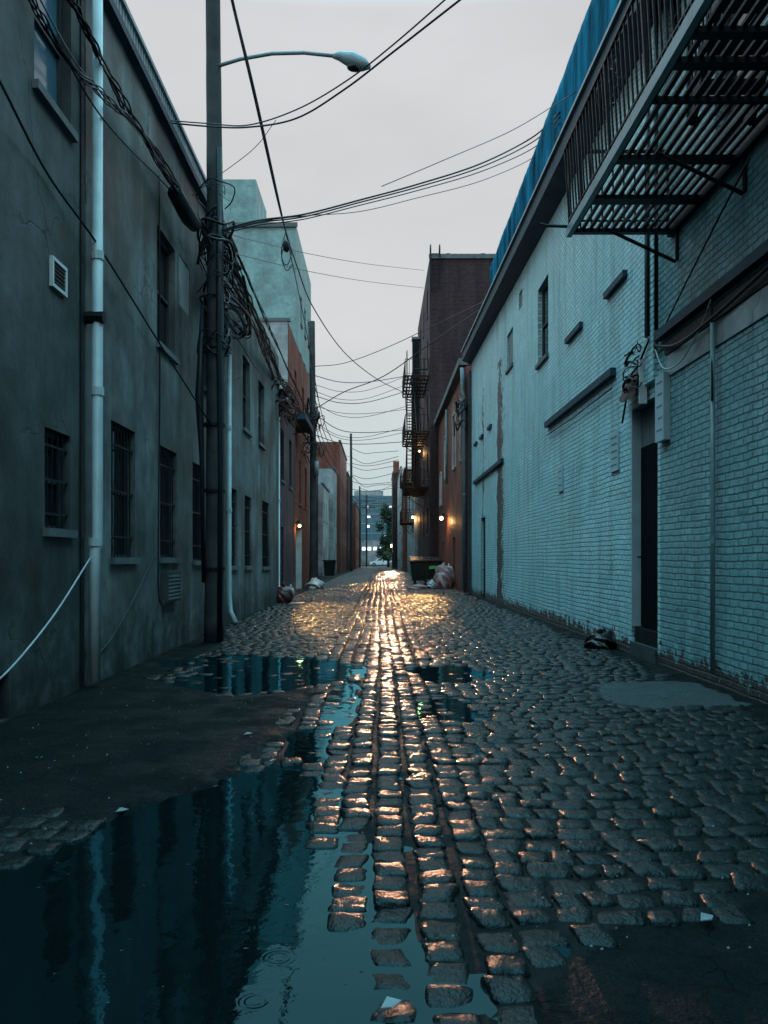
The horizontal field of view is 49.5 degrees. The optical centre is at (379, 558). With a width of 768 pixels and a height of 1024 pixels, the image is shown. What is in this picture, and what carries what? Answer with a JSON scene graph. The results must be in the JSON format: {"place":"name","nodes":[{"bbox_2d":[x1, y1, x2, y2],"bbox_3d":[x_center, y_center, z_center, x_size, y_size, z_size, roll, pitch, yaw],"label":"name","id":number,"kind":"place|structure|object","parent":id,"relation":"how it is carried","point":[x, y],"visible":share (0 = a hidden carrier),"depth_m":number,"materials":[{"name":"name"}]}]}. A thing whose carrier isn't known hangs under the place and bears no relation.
{"place":"outdoors","nodes":[
{"label":"outdoors","id":0,"kind":"place"},
{"bbox_2d":[223,179,310,540],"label":"tower block","id":1,"kind":"structure","parent":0,"point":[274,286],"depth_m":43.60,"materials":[{"name":"green paint"}]},
{"bbox_2d":[231,0,401,391],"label":"cable","id":2,"kind":"object","parent":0,"point":[274,184],"visible":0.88,"depth_m":15.56,"materials":[{"name":"rubber"}]},
{"bbox_2d":[233,0,319,406],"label":"cable","id":3,"kind":"object","parent":2,"relation":"attached to","point":[235,12],"visible":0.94,"depth_m":14.43,"materials":[{"name":"rubber"}]},
{"bbox_2d":[316,476,317,576],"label":"brick building","id":4,"kind":"structure","parent":0,"point":[316,526],"depth_m":64.60,"materials":[{"name":"brown brick"}]},
{"bbox_2d":[318,466,337,573],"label":"brick building","id":5,"kind":"structure","parent":0,"point":[327,477],"depth_m":74.10,"materials":[{"name":"paint"}]},
{"bbox_2d":[316,440,346,572],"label":"brick building","id":6,"kind":"structure","parent":0,"point":[341,523],"depth_m":81.09,"materials":[{"name":"red brick"}]},
{"bbox_2d":[347,472,349,570],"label":"brick building","id":7,"kind":"structure","parent":0,"point":[348,523],"depth_m":99.05,"materials":[{"name":"red brick"}]},
{"bbox_2d":[125,0,590,495],"label":"sky","id":8,"kind":"structure","parent":0,"point":[482,70],"materials":[{"name":"grey"}]},
{"bbox_2d":[0,567,767,1023],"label":"cobblestone paving","id":9,"kind":"structure","parent":0,"point":[502,981],"depth_m":5.01,"materials":[{"name":"stone"}]},
{"bbox_2d":[195,0,224,642],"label":"utility pole","id":10,"kind":"object","parent":9,"relation":"on","point":[212,550],"visible":0.94,"depth_m":13.76,"materials":[{"name":"brown wood"}]},
{"bbox_2d":[0,80,209,422],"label":"cable","id":11,"kind":"object","parent":10,"relation":"attached to","point":[47,173],"visible":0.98,"depth_m":8.58,"materials":[{"name":"rubber"}]},
{"bbox_2d":[28,0,211,240],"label":"cable","id":12,"kind":"object","parent":10,"relation":"attached to","point":[54,40],"visible":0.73,"depth_m":8.45,"materials":[{"name":"rubber"}]},
{"bbox_2d":[40,0,213,246],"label":"cable","id":13,"kind":"object","parent":10,"relation":"attached to","point":[50,18],"visible":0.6,"depth_m":8.38,"materials":[{"name":"rubber"}]},
{"bbox_2d":[66,0,210,234],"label":"cable","id":14,"kind":"object","parent":10,"relation":"attached to","point":[85,27],"visible":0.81,"depth_m":9.61,"materials":[{"name":"rubber"}]},
{"bbox_2d":[167,186,200,231],"bbox_3d":[-2.938,-5.255,12.552,0.260,0.364,1.121,0,0,7],"label":"splice case","id":15,"kind":"object","parent":14,"relation":"hanging from","point":[186,212],"visible":0.95,"depth_m":12.38,"materials":[{"name":"plastic"}]},
{"bbox_2d":[197,269,230,370],"bbox_3d":[-2.802,-4.078,14.098,0.579,1.841,0.952,0,0,0],"label":"wire tangle","id":16,"kind":"object","parent":10,"relation":"attached to","point":[226,335],"visible":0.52,"depth_m":13.92,"materials":[{"name":"rubber"}]},
{"bbox_2d":[196,178,235,291],"bbox_3d":[-2.745,-5.493,13.945,0.632,2.112,1.230,0,0,0],"label":"wire tangle","id":17,"kind":"object","parent":10,"relation":"attached to","point":[202,247],"visible":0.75,"depth_m":13.72,"materials":[{"name":"rubber"}]},
{"bbox_2d":[47,23,209,239],"bbox_3d":[-3.025,-5.083,10.655,0.215,0.627,5.911,0,0,3],"label":"cable","id":18,"kind":"object","parent":17,"relation":"attached to","point":[108,125],"visible":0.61,"depth_m":9.25,"materials":[{"name":"rubber"}]},
{"bbox_2d":[223,258,251,339],"bbox_3d":[-2.850,-5.061,16.008,0.605,1.208,3.313,0,0,0],"label":"wire tangle","id":19,"kind":"object","parent":17,"relation":"attached to","point":[247,327],"visible":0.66,"depth_m":16.24,"materials":[{"name":"rubber"}]},
{"bbox_2d":[223,237,313,439],"bbox_3d":[-3.054,-5.769,26.998,0.355,0.917,26.414,0,0,-1],"label":"cable","id":20,"kind":"object","parent":17,"relation":"attached to","point":[261,330],"visible":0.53,"depth_m":20.02,"materials":[{"name":"rubber"}]},
{"bbox_2d":[223,259,312,448],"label":"cable","id":21,"kind":"object","parent":10,"relation":"attached to","point":[258,336],"visible":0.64,"depth_m":20.29,"materials":[{"name":"rubber"}]},
{"bbox_2d":[225,226,312,423],"bbox_3d":[-3.001,-6.084,26.999,0.131,0.863,26.408,0,0,-1],"label":"cable","id":22,"kind":"object","parent":10,"relation":"attached to","point":[255,295],"visible":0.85,"depth_m":20.71,"materials":[{"name":"rubber"}]},
{"bbox_2d":[219,51,370,72],"bbox_3d":[-1.459,-8.041,13.591,2.699,0.481,0.239,0,0,13],"label":"street lamp","id":23,"kind":"object","parent":10,"relation":"attached to","point":[355,62],"visible":0.96,"depth_m":13.38,"materials":[{"name":"metal"}]},
{"bbox_2d":[222,123,559,234],"bbox_3d":[0.943,-7.147,15.130,7.512,3.644,2.304,0,0,-37],"label":"cable","id":24,"kind":"object","parent":10,"relation":"attached to","point":[377,200],"visible":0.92,"depth_m":15.62,"materials":[{"name":"rubber"}]},
{"bbox_2d":[223,111,559,229],"bbox_3d":[0.944,-7.310,15.131,7.522,3.822,2.314,0,0,-37],"label":"cable","id":25,"kind":"object","parent":10,"relation":"attached to","point":[229,227],"visible":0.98,"depth_m":15.73,"materials":[{"name":"rubber"}]},
{"bbox_2d":[222,116,560,232],"bbox_3d":[0.944,-7.238,15.130,7.516,3.750,2.308,0,0,-37],"label":"cable","id":26,"kind":"object","parent":10,"relation":"attached to","point":[384,195],"visible":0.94,"depth_m":15.70,"materials":[{"name":"rubber"}]},
{"bbox_2d":[224,133,559,230],"bbox_3d":[0.943,-7.069,15.129,7.508,3.375,2.300,0,0,-37],"label":"cable","id":27,"kind":"object","parent":10,"relation":"attached to","point":[390,204],"visible":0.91,"depth_m":15.88,"materials":[{"name":"rubber"}]},
{"bbox_2d":[157,653,377,747],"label":"puddle water","id":28,"kind":"structure","parent":9,"relation":"on","point":[253,678],"depth_m":9.73,"materials":[{"name":"blue liquid"}]},
{"bbox_2d":[277,582,292,602],"bbox_3d":[-3.042,1.061,25.999,0.656,0.678,0.626,0,0,0],"label":"trash bag","id":29,"kind":"object","parent":9,"relation":"on","point":[284,594],"visible":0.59,"depth_m":25.78,"materials":[{"name":"red plastic"}]},
{"bbox_2d":[0,748,572,1023],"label":"puddle water","id":30,"kind":"structure","parent":9,"relation":"on","point":[87,917],"depth_m":3.21,"materials":[{"name":"blue liquid"}]},
{"bbox_2d":[309,321,318,581],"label":"utility pole","id":31,"kind":"object","parent":9,"relation":"on","point":[314,468],"visible":0.86,"depth_m":40.27,"materials":[{"name":"brown wood"}]},
{"bbox_2d":[302,397,325,464],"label":"wire tangle","id":32,"kind":"object","parent":31,"relation":"attached to","point":[317,416],"visible":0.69,"depth_m":40.12,"materials":[{"name":"rubber"}]},
{"bbox_2d":[314,309,479,409],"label":"cable","id":33,"kind":"object","parent":31,"relation":"attached to","point":[406,360],"visible":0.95,"depth_m":36.35,"materials":[{"name":"rubber"}]},
{"bbox_2d":[350,433,352,571],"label":"utility pole","id":34,"kind":"object","parent":9,"relation":"on","point":[351,524],"visible":1,"depth_m":87.89,"materials":[{"name":"brown wood"}]},
{"bbox_2d":[1,637,754,949],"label":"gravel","id":35,"kind":"structure","parent":9,"relation":"on","point":[728,947],"depth_m":4.63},
{"bbox_2d":[375,503,391,566],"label":"tree","id":36,"kind":"object","parent":9,"relation":"on","point":[385,550],"visible":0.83,"depth_m":130.28,"materials":[{"name":"green plant"}]},
{"bbox_2d":[409,556,442,583],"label":"dumpster","id":37,"kind":"object","parent":9,"relation":"on","point":[422,568],"visible":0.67,"depth_m":44.53,"materials":[{"name":"paint"}]},
{"bbox_2d":[433,563,453,588],"bbox_3d":[2.939,0.783,38.635,0.831,1.233,0.866,0,0,-34],"label":"trash bag","id":38,"kind":"object","parent":9,"relation":"on","point":[443,578],"visible":0.94,"depth_m":38.37,"materials":[{"name":"white plastic"}]},
{"bbox_2d":[380,657,518,747],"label":"puddle water","id":39,"kind":"structure","parent":9,"relation":"on","point":[441,675],"depth_m":8.41,"materials":[{"name":"blue liquid"}]},
{"bbox_2d":[584,625,616,649],"bbox_3d":[3.415,1.216,12.910,0.504,0.367,0.535,0,0,18],"label":"trash bag","id":40,"kind":"object","parent":9,"relation":"on","point":[601,637],"visible":0.85,"depth_m":12.75,"materials":[{"name":"black plastic"}]},
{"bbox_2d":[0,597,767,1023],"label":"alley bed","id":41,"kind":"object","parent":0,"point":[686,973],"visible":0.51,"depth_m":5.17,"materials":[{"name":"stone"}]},
{"bbox_2d":[295,567,477,597],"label":"alley bed","id":42,"kind":"object","parent":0,"point":[324,578],"visible":0.13,"depth_m":56.15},
{"bbox_2d":[322,560,336,575],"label":"bin","id":43,"kind":"object","parent":42,"relation":"on","point":[329,567],"visible":1,"depth_m":61.54,"materials":[{"name":"paint"}]},
{"bbox_2d":[397,466,410,570],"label":"brick building","id":44,"kind":"structure","parent":0,"point":[399,539],"depth_m":100.26,"materials":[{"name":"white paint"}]},
{"bbox_2d":[402,467,410,571],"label":"brick building","id":45,"kind":"structure","parent":0,"point":[404,531],"depth_m":85.05,"materials":[{"name":"brown brick"}]},
{"bbox_2d":[407,496,417,573],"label":"brick building","id":46,"kind":"structure","parent":0,"point":[412,543],"depth_m":70.40,"materials":[{"name":"brick"}]},
{"bbox_2d":[400,470,413,533],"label":"fire escape","id":47,"kind":"object","parent":46,"relation":"attached to","point":[407,522],"visible":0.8,"depth_m":69.63,"materials":[{"name":"metal"}]},
{"bbox_2d":[418,253,494,556],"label":"brick tower","id":48,"kind":"structure","parent":0,"point":[464,281],"depth_m":50.10,"materials":[{"name":"brown brick"}]},
{"bbox_2d":[402,350,428,507],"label":"fire escape","id":49,"kind":"object","parent":48,"relation":"attached to","point":[414,490],"visible":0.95,"depth_m":53.51,"materials":[{"name":"metal"}]},
{"bbox_2d":[411,337,419,497],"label":"exhaust duct","id":50,"kind":"object","parent":48,"relation":"attached to","point":[415,350],"visible":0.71,"depth_m":62.70,"materials":[{"name":"black metal"}]},
{"bbox_2d":[410,369,427,481],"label":"roof davit","id":51,"kind":"object","parent":48,"relation":"attached to","point":[411,382],"visible":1,"depth_m":50.56,"materials":[{"name":"black metal"}]},
{"label":"ground","id":52,"kind":"structure","parent":0,"visible":0},
{"bbox_2d":[0,0,79,723],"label":"stucco building","id":53,"kind":"structure","parent":52,"relation":"on","point":[39,440],"depth_m":7.82,"materials":[{"name":"paint"}]},
{"bbox_2d":[0,557,90,679],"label":"cable","id":54,"kind":"object","parent":53,"relation":"attached to","point":[39,634],"visible":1,"depth_m":7.65,"materials":[{"name":"rubber"}]},
{"bbox_2d":[32,0,78,142],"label":"window","id":55,"kind":"structure","parent":53,"relation":"in","point":[46,83],"depth_m":8.31,"materials":[{"name":"blue glass"}]},
{"bbox_2d":[49,255,67,297],"bbox_3d":[-3.183,-2.788,8.240,0.035,0.295,0.380,0,0,0],"label":"wall vent","id":56,"kind":"object","parent":53,"relation":"attached to","point":[58,276],"depth_m":8.21,"materials":[{"name":"white metal"}]},
{"bbox_2d":[43,430,77,537],"bbox_3d":[-3.250,-0.734,8.270,0.220,1.047,0.760,0,0,0],"label":"window","id":57,"kind":"structure","parent":53,"relation":"in","point":[54,450],"depth_m":8.36,"materials":[{"name":"black glass"}]},
{"bbox_2d":[80,0,83,689],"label":"wall conduit","id":58,"kind":"object","parent":53,"relation":"attached to","point":[82,364],"depth_m":8.86,"materials":[{"name":"metal"}]},
{"bbox_2d":[84,0,105,681],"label":"drainpipe","id":59,"kind":"object","parent":53,"relation":"attached to","point":[95,317],"visible":1,"depth_m":9.02,"materials":[{"name":"grey plastic"}]},
{"bbox_2d":[84,0,278,686],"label":"stucco building","id":60,"kind":"structure","parent":52,"relation":"on","point":[150,627],"depth_m":11.76,"materials":[{"name":"paint"}]},
{"bbox_2d":[110,423,140,563],"bbox_3d":[-3.250,-0.789,10.385,0.220,1.717,1.070,0,0,0],"label":"window","id":61,"kind":"structure","parent":60,"relation":"in","point":[119,449],"depth_m":10.43,"materials":[{"name":"black glass"}]},
{"bbox_2d":[157,175,164,605],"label":"cable","id":62,"kind":"object","parent":60,"relation":"attached to","point":[159,403],"visible":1,"depth_m":11.95,"materials":[{"name":"rubber"}]},
{"bbox_2d":[156,235,179,364],"bbox_3d":[-3.250,-3.914,12.475,0.220,1.767,1.150,0,0,0],"label":"window","id":63,"kind":"structure","parent":60,"relation":"in","point":[164,253],"depth_m":12.77,"materials":[{"name":"black glass"}]},
{"bbox_2d":[159,449,180,562],"bbox_3d":[-3.250,-0.789,12.600,0.220,1.717,1.100,0,0,0],"label":"window","id":64,"kind":"structure","parent":60,"relation":"in","point":[165,457],"depth_m":12.72,"materials":[{"name":"black glass"}]},
{"bbox_2d":[161,571,180,602],"bbox_3d":[-3.142,0.425,12.550,0.114,0.450,0.800,0,0,0],"label":"air conditioner","id":65,"kind":"object","parent":60,"relation":"attached to","point":[170,586],"visible":0.99,"depth_m":12.31,"materials":[{"name":"metal"}]},
{"bbox_2d":[103,0,239,270],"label":"roof cornice","id":66,"kind":"object","parent":60,"relation":"on","point":[123,24],"visible":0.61,"depth_m":11.64,"materials":[{"name":"paint"}]},
{"bbox_2d":[171,0,445,126],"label":"cable","id":67,"kind":"object","parent":66,"relation":"attached to","point":[414,26],"visible":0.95,"depth_m":10.91,"materials":[{"name":"rubber"}]},
{"bbox_2d":[172,0,460,128],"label":"cable","id":68,"kind":"object","parent":66,"relation":"attached to","point":[395,50],"visible":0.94,"depth_m":10.74,"materials":[{"name":"rubber"}]},
{"bbox_2d":[179,256,188,315],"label":"blocked window","id":69,"kind":"structure","parent":60,"relation":"in","point":[183,270],"depth_m":13.59,"materials":[{"name":"paint"}]},
{"bbox_2d":[192,465,200,564],"bbox_3d":[-3.250,-0.764,14.700,0.220,1.767,1.100,0,0,0],"label":"window","id":70,"kind":"structure","parent":60,"relation":"in","point":[196,561],"depth_m":14.69,"materials":[{"name":"black glass"}]},
{"bbox_2d":[203,303,206,392],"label":"window","id":71,"kind":"structure","parent":60,"relation":"in","point":[205,312],"depth_m":15.88,"materials":[{"name":"black glass"}]},
{"bbox_2d":[224,311,232,353],"bbox_3d":[-3.087,-4.525,16.650,0.205,0.750,0.500,0,0,0],"label":"electrical box","id":72,"kind":"object","parent":60,"relation":"attached to","point":[230,350],"visible":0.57,"depth_m":16.61,"materials":[{"name":"paint"}]},
{"bbox_2d":[226,354,237,624],"bbox_3d":[-3.029,-1.672,17.090,0.120,6.057,0.406,0,0,-39],"label":"drainpipe","id":73,"kind":"object","parent":60,"relation":"attached to","point":[229,595],"visible":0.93,"depth_m":17.16,"materials":[{"name":"grey plastic"}]},
{"bbox_2d":[231,489,239,569],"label":"window","id":74,"kind":"structure","parent":60,"relation":"in","point":[233,567],"depth_m":18.22,"materials":[{"name":"black glass"}]},
{"bbox_2d":[242,361,252,437],"bbox_3d":[-3.250,-3.878,19.950,0.220,1.797,1.200,0,0,0],"label":"window","id":75,"kind":"structure","parent":60,"relation":"in","point":[244,428],"depth_m":20.39,"materials":[{"name":"black glass"}]},
{"bbox_2d":[245,497,253,569],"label":"window","id":76,"kind":"structure","parent":60,"relation":"in","point":[247,501],"depth_m":20.44,"materials":[{"name":"black glass"}]},
{"bbox_2d":[258,385,266,450],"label":"window","id":77,"kind":"structure","parent":60,"relation":"in","point":[260,444],"depth_m":22.95,"materials":[{"name":"black glass"}]},
{"bbox_2d":[262,502,270,569],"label":"window","id":78,"kind":"structure","parent":60,"relation":"in","point":[264,506],"depth_m":23.48,"materials":[{"name":"black glass"}]},
{"bbox_2d":[271,377,299,435],"bbox_3d":[-3.094,-4.962,27.437,0.792,1.505,5.998,0,0,0],"label":"wire tangle","id":79,"kind":"object","parent":60,"relation":"attached to","point":[284,409],"visible":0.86,"depth_m":26.99,"materials":[{"name":"rubber"}]},
{"bbox_2d":[259,318,312,590],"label":"brick building","id":80,"kind":"structure","parent":52,"relation":"on","point":[286,341],"depth_m":37.77,"materials":[{"name":"red brick"}]},
{"bbox_2d":[279,398,294,590],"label":"brick building","id":81,"kind":"structure","parent":52,"relation":"on","point":[287,509],"depth_m":30.76,"materials":[{"name":"grey brick"}]},
{"bbox_2d":[318,483,329,575],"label":"outbuilding","id":82,"kind":"structure","parent":52,"relation":"on","point":[323,521],"depth_m":66.11,"materials":[{"name":"white paint"}]},
{"bbox_2d":[353,502,358,568],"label":"brick building","id":83,"kind":"structure","parent":52,"relation":"on","point":[355,536],"depth_m":112.10,"materials":[{"name":"brown brick"}]},
{"bbox_2d":[353,491,391,539],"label":"glass tower","id":84,"kind":"structure","parent":52,"relation":"on","point":[372,532],"depth_m":255.00,"materials":[{"name":"blue"}]},
{"bbox_2d":[361,540,391,564],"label":"office block","id":85,"kind":"structure","parent":52,"relation":"on","point":[372,546],"depth_m":176.00,"materials":[{"name":"grey glass"}]},
{"bbox_2d":[391,461,398,568],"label":"brick building","id":86,"kind":"structure","parent":52,"relation":"on","point":[394,519],"depth_m":112.10,"materials":[{"name":"brown brick"}]},
{"bbox_2d":[434,358,471,592],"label":"brick building","id":87,"kind":"structure","parent":52,"relation":"on","point":[450,527],"depth_m":39.62,"materials":[{"name":"brown brick"}]},
{"bbox_2d":[445,409,447,483],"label":"drainpipe","id":88,"kind":"object","parent":87,"relation":"attached to","point":[446,446],"visible":1,"depth_m":42.46,"materials":[{"name":"metal"}]},
{"bbox_2d":[454,392,467,435],"bbox_3d":[3.301,-5.916,33.948,0.527,1.596,2.262,0,0,0],"label":"wire tangle","id":89,"kind":"object","parent":87,"relation":"attached to","point":[457,410],"visible":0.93,"depth_m":33.68,"materials":[{"name":"rubber"}]},
{"bbox_2d":[467,371,471,593],"bbox_3d":[6.560,-2.980,33.590,6.000,9.160,0.740,0,0,0],"label":"brick infill","id":90,"kind":"object","parent":52,"relation":"on","point":[469,483],"visible":0.18,"depth_m":33.22,"materials":[{"name":"brick"}]},
{"bbox_2d":[460,367,466,590],"bbox_3d":[3.364,-3.203,33.657,0.310,9.005,0.169,0,0,-38],"label":"drainpipe","id":91,"kind":"object","parent":90,"relation":"attached to","point":[464,493],"visible":0.98,"depth_m":33.64,"materials":[{"name":"metal"}]},
{"bbox_2d":[461,0,663,664],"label":"painted brick building","id":92,"kind":"structure","parent":52,"relation":"on","point":[556,333],"depth_m":15.82,"materials":[{"name":"white brick"}]},
{"bbox_2d":[535,282,548,369],"bbox_3d":[3.710,-5.289,18.700,0.220,1.817,1.300,0,0,0],"label":"window","id":93,"kind":"structure","parent":92,"relation":"in","point":[545,354],"depth_m":19.05,"materials":[{"name":"black glass"}]},
{"bbox_2d":[490,0,619,285],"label":"netting screen","id":94,"kind":"object","parent":92,"relation":"on","point":[596,21],"visible":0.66,"depth_m":15.33,"materials":[{"name":"blue fabric"}]},
{"bbox_2d":[610,431,619,472],"bbox_3d":[3.643,-1.650,12.925,0.030,0.600,0.450,0,0,0],"label":"notice board","id":95,"kind":"object","parent":92,"relation":"attached to","point":[614,451],"visible":1,"depth_m":12.82,"materials":[{"name":"paper"}]},
{"bbox_2d":[622,341,641,395],"bbox_3d":[3.522,-2.619,11.600,0.203,0.730,0.737,0,0,0],"label":"wire tangle","id":96,"kind":"object","parent":92,"relation":"attached to","point":[627,380],"visible":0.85,"depth_m":11.56,"materials":[{"name":"rubber"}]},
{"bbox_2d":[619,359,646,403],"bbox_3d":[3.555,-2.410,11.740,0.190,0.620,0.920,0,0,0],"label":"electrical box","id":97,"kind":"object","parent":92,"relation":"attached to","point":[642,394],"depth_m":11.29,"materials":[{"name":"black metal"}]},
{"bbox_2d":[644,82,647,337],"bbox_3d":[3.560,-5.275,11.120,0.048,4.650,0.048,0,0,22],"label":"riser pipe","id":98,"kind":"object","parent":92,"relation":"attached to","point":[645,283],"visible":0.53,"depth_m":11.10,"materials":[{"name":"metal"}]},
{"bbox_2d":[637,442,657,629],"bbox_3d":[3.756,-0.313,11.505,0.130,2.566,1.062,0,0,0],"label":"door","id":99,"kind":"structure","parent":92,"relation":"in","point":[649,453],"depth_m":11.66,"materials":[{"name":"black metal"}]},
{"bbox_2d":[647,26,648,335],"bbox_3d":[3.560,-5.275,11.040,0.030,4.650,0.030,0,0,23],"label":"riser pipe","id":100,"kind":"object","parent":92,"relation":"attached to","point":[647,227],"visible":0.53,"depth_m":11.03,"materials":[{"name":"metal"}]},
{"bbox_2d":[654,6,657,329],"bbox_3d":[3.560,-5.275,10.720,0.048,4.650,0.048,0,0,-22],"label":"riser pipe","id":101,"kind":"object","parent":92,"relation":"attached to","point":[656,267],"visible":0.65,"depth_m":10.70,"materials":[{"name":"black metal"}]},
{"bbox_2d":[654,157,750,350],"bbox_3d":[3.601,-3.300,9.526,0.022,1.220,2.860,0,0,0],"label":"cable","id":102,"kind":"object","parent":92,"relation":"attached to","point":[718,218],"visible":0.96,"depth_m":9.17,"materials":[{"name":"rubber"}]},
{"bbox_2d":[653,265,767,347],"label":"cable","id":103,"kind":"object","parent":92,"relation":"attached to","point":[738,294],"visible":1,"depth_m":8.75,"materials":[{"name":"rubber"}]},
{"bbox_2d":[653,0,767,704],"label":"painted brick building","id":104,"kind":"structure","parent":52,"relation":"on","point":[732,262],"depth_m":8.95,"materials":[{"name":"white brick"}]},
{"bbox_2d":[539,0,767,262],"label":"fire escape","id":105,"kind":"object","parent":104,"relation":"attached to","point":[733,48],"visible":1,"depth_m":8.01,"materials":[{"name":"black metal"}]},
{"bbox_2d":[593,46,625,113],"bbox_3d":[2.450,-5.062,8.903,0.280,0.544,0.886,0,0,0],"label":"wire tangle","id":106,"kind":"object","parent":105,"relation":"attached to","point":[608,84],"visible":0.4,"depth_m":8.89,"materials":[{"name":"rubber"}]},
{"bbox_2d":[655,372,669,442],"bbox_3d":[3.613,-1.925,10.640,0.090,0.850,0.320,0,0,0],"label":"notice board","id":107,"kind":"object","parent":104,"relation":"attached to","point":[662,407],"visible":1,"depth_m":10.51,"materials":[{"name":"metal"}]},
{"bbox_2d":[710,322,715,673],"bbox_3d":[3.600,-0.650,9.000,0.063,3.800,0.063,0,0,22],"label":"conduit pipe","id":108,"kind":"object","parent":104,"relation":"attached to","point":[712,516],"visible":1,"depth_m":8.98,"materials":[{"name":"metal"}]},
{"bbox_2d":[707,14,760,153],"bbox_3d":[3.710,-5.413,8.550,0.220,1.967,1.200,0,0,0],"label":"window","id":109,"kind":"structure","parent":104,"relation":"in","point":[730,18],"depth_m":8.77,"materials":[{"name":"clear glass"}]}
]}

